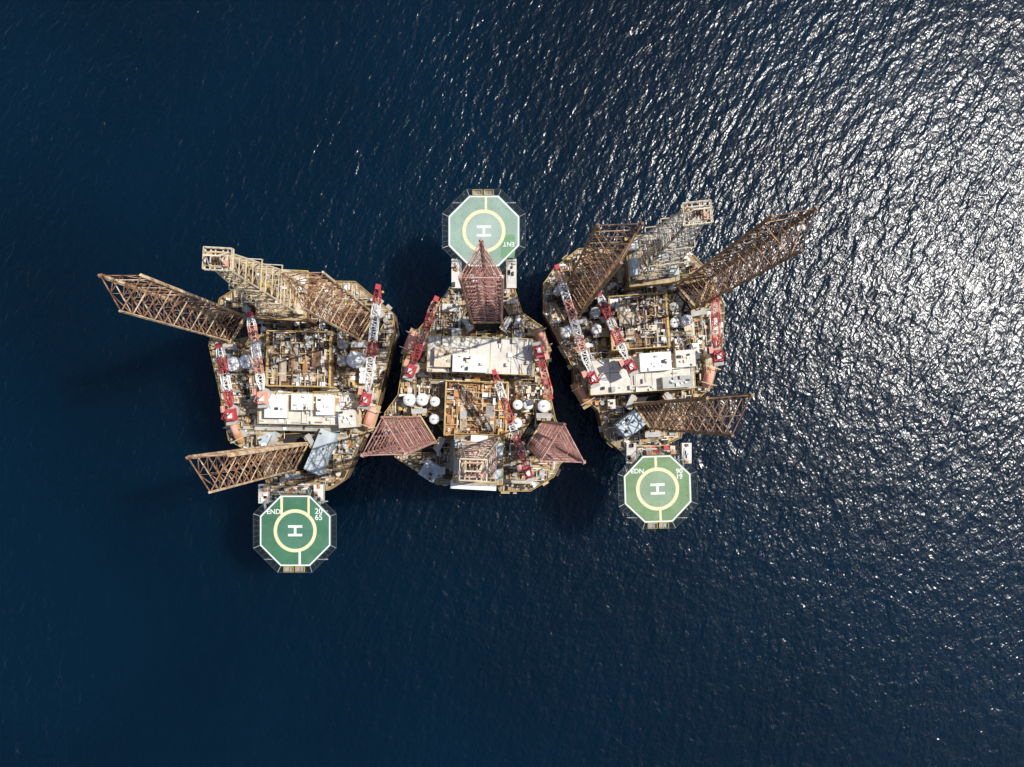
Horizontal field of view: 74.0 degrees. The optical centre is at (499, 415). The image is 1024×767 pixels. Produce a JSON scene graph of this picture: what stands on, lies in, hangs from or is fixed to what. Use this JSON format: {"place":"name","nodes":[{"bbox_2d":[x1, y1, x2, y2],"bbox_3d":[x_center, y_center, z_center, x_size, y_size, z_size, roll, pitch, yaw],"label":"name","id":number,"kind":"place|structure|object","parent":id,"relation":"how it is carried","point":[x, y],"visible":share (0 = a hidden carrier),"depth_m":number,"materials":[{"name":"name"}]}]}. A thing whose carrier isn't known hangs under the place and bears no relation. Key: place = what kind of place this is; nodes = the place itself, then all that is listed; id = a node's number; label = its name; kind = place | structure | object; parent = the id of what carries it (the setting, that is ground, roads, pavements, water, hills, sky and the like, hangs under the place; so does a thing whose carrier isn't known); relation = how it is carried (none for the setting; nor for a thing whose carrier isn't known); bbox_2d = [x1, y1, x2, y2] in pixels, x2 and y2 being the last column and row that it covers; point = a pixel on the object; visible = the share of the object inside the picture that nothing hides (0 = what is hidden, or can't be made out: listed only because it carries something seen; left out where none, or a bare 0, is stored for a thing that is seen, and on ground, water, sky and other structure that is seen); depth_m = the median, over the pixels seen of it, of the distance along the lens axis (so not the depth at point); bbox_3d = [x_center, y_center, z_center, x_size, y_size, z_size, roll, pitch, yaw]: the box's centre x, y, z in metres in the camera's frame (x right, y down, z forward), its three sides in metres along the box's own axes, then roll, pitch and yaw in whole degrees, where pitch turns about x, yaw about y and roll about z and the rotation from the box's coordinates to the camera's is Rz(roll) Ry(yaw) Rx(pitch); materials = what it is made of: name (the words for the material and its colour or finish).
{"place":"outdoors","nodes":[
{"label":"outdoors","id":0,"kind":"place"},
{"bbox_2d":[0,0,1023,766],"bbox_3d":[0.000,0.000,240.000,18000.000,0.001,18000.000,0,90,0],"label":"sea","id":1,"kind":"structure","parent":0,"point":[828,572],"depth_m":240.00,"materials":[{"name":"liquid"}]},
{"bbox_2d":[98,246,399,572],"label":"jackup drilling rig","id":2,"kind":"object","parent":1,"relation":"in","point":[302,361],"visible":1,"depth_m":212.00,"materials":[{"name":"beige paint"}]},
{"bbox_2d":[360,189,585,493],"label":"jackup drilling rig","id":3,"kind":"object","parent":1,"relation":"in","point":[471,406],"visible":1,"depth_m":212.00,"materials":[{"name":"beige paint"}]},
{"bbox_2d":[542,199,818,528],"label":"jackup drilling rig","id":4,"kind":"object","parent":1,"relation":"in","point":[634,324],"visible":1,"depth_m":210.00,"materials":[{"name":"beige paint"}]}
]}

